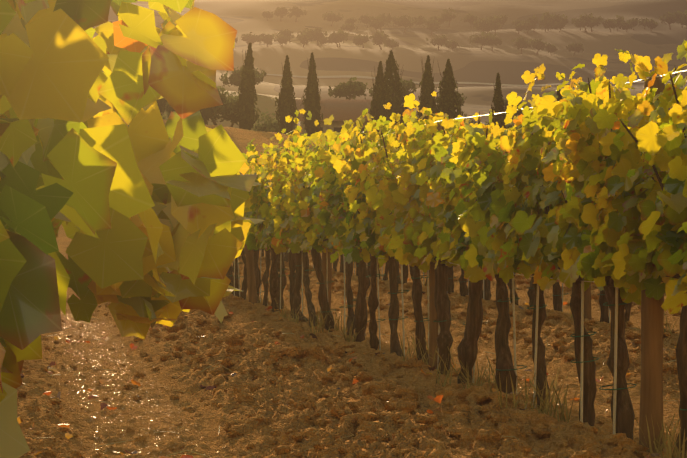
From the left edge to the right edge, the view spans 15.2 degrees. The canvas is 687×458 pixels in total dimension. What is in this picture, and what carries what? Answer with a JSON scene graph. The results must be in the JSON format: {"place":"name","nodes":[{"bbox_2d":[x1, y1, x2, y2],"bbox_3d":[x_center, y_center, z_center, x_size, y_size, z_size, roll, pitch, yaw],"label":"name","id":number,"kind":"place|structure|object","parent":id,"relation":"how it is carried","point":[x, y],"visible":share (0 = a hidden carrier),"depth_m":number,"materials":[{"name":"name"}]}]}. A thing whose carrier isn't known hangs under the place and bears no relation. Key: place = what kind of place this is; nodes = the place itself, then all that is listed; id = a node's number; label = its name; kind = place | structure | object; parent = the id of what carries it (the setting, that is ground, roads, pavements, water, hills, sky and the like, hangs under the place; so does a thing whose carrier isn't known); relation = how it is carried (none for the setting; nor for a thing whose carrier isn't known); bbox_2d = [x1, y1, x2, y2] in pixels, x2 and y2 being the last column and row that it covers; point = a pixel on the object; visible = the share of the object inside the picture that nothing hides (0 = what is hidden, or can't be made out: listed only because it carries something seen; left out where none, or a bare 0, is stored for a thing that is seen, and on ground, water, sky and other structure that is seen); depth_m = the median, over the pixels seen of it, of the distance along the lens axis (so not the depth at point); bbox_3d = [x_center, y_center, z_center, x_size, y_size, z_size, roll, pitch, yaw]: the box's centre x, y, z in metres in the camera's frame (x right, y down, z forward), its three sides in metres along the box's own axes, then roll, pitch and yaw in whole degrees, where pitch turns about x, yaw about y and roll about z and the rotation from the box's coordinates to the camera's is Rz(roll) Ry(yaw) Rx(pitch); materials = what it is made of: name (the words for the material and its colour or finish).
{"place":"outdoors","nodes":[
{"label":"outdoors","id":0,"kind":"place"},
{"bbox_2d":[0,0,193,457],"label":"vine leaves","id":1,"kind":"object","parent":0,"point":[52,64],"visible":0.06,"depth_m":2.95,"materials":[{"name":"green plant"}]},
{"bbox_2d":[0,0,263,373],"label":"vine leaves","id":2,"kind":"object","parent":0,"point":[171,254],"visible":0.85,"depth_m":4.00,"materials":[{"name":"plant"}]},
{"bbox_2d":[17,0,686,457],"bbox_3d":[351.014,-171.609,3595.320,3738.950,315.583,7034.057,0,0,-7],"label":"ground","id":3,"kind":"structure","parent":0,"point":[153,410],"depth_m":21.49,"materials":[{"name":"soil"}]},
{"bbox_2d":[102,22,561,136],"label":"cypress trees","id":4,"kind":"object","parent":3,"relation":"on","point":[286,101],"visible":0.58,"depth_m":233.60,"materials":[{"name":"plant"}]},
{"bbox_2d":[296,94,368,136],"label":"farmhouse walls","id":5,"kind":"structure","parent":3,"relation":"on","point":[331,126],"depth_m":251.91,"materials":[{"name":"beige stone"}]},
{"bbox_2d":[294,99,388,120],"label":"farmhouse roof","id":6,"kind":"structure","parent":5,"relation":"on","point":[343,110],"depth_m":253.58,"materials":[{"name":"brown tile"}]},
{"bbox_2d":[318,127,365,139],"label":"farmhouse windows","id":7,"kind":"structure","parent":5,"relation":"in","point":[337,129],"depth_m":251.95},
{"bbox_2d":[162,86,514,134],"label":"olive tree foliage","id":8,"kind":"object","parent":3,"relation":"on","point":[227,110],"visible":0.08,"depth_m":240.77,"materials":[{"name":"green plant"}]},
{"bbox_2d":[17,273,679,457],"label":"fallen leaves","id":9,"kind":"object","parent":3,"relation":"on","point":[438,399],"visible":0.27,"depth_m":16.13,"materials":[{"name":"orange plant"}]},
{"bbox_2d":[15,254,681,457],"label":"soil clods","id":10,"kind":"object","parent":3,"relation":"on","point":[405,401],"visible":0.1,"depth_m":14.54,"materials":[{"name":"soil"}]},
{"bbox_2d":[23,275,678,456],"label":"stones","id":11,"kind":"object","parent":3,"relation":"on","point":[270,386],"visible":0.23,"depth_m":15.12,"materials":[{"name":"beige stone"}]},
{"bbox_2d":[98,6,686,116],"bbox_3d":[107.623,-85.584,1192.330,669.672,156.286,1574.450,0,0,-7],"label":"tree foliage","id":12,"kind":"object","parent":3,"relation":"on","point":[350,87],"visible":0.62,"depth_m":1759.72,"materials":[{"name":"plant"}]},
{"bbox_2d":[234,248,617,433],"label":"vine stakes","id":13,"kind":"object","parent":3,"relation":"on","point":[582,349],"visible":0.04,"depth_m":14.64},
{"bbox_2d":[210,12,686,126],"bbox_3d":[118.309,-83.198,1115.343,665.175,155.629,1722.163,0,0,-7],"label":"distant trees","id":14,"kind":"object","parent":3,"relation":"on","point":[215,123],"visible":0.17,"depth_m":1740.28,"materials":[{"name":"brown plant"}]},
{"bbox_2d":[244,74,664,452],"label":"vineyard posts","id":15,"kind":"object","parent":3,"relation":"on","point":[651,386],"visible":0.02,"depth_m":11.18,"materials":[{"name":"brown wood"}]},
{"bbox_2d":[332,70,686,281],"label":"trellis wires","id":16,"kind":"object","parent":15,"relation":"attached to","point":[531,107],"visible":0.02,"depth_m":13.83,"materials":[{"name":"silver metal"}]},
{"bbox_2d":[226,239,686,457],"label":"vine trunks","id":17,"kind":"object","parent":3,"relation":"on","point":[467,349],"visible":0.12,"depth_m":16.63,"materials":[{"name":"brown wood"}]},
{"bbox_2d":[230,249,686,410],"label":"vine ties","id":18,"kind":"object","parent":17,"relation":"attached to","point":[465,322],"visible":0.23,"depth_m":17.65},
{"bbox_2d":[260,68,686,267],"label":"vine shoots","id":19,"kind":"object","parent":17,"relation":"attached to","point":[546,209],"visible":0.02,"depth_m":12.03,"materials":[{"name":"brown plant"}]},
{"bbox_2d":[242,40,686,313],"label":"vine leaves","id":20,"kind":"object","parent":19,"relation":"attached to","point":[619,221],"visible":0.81,"depth_m":13.38,"materials":[{"name":"yellow plant"}]},
{"bbox_2d":[231,276,686,457],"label":"grass tufts","id":21,"kind":"object","parent":3,"relation":"on","point":[668,454],"visible":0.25,"depth_m":13.59,"materials":[{"name":"plant"}]},
{"bbox_2d":[260,73,669,85],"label":"hill road","id":22,"kind":"structure","parent":0,"point":[346,76],"depth_m":1580.78,"materials":[{"name":"beige"}]}
]}

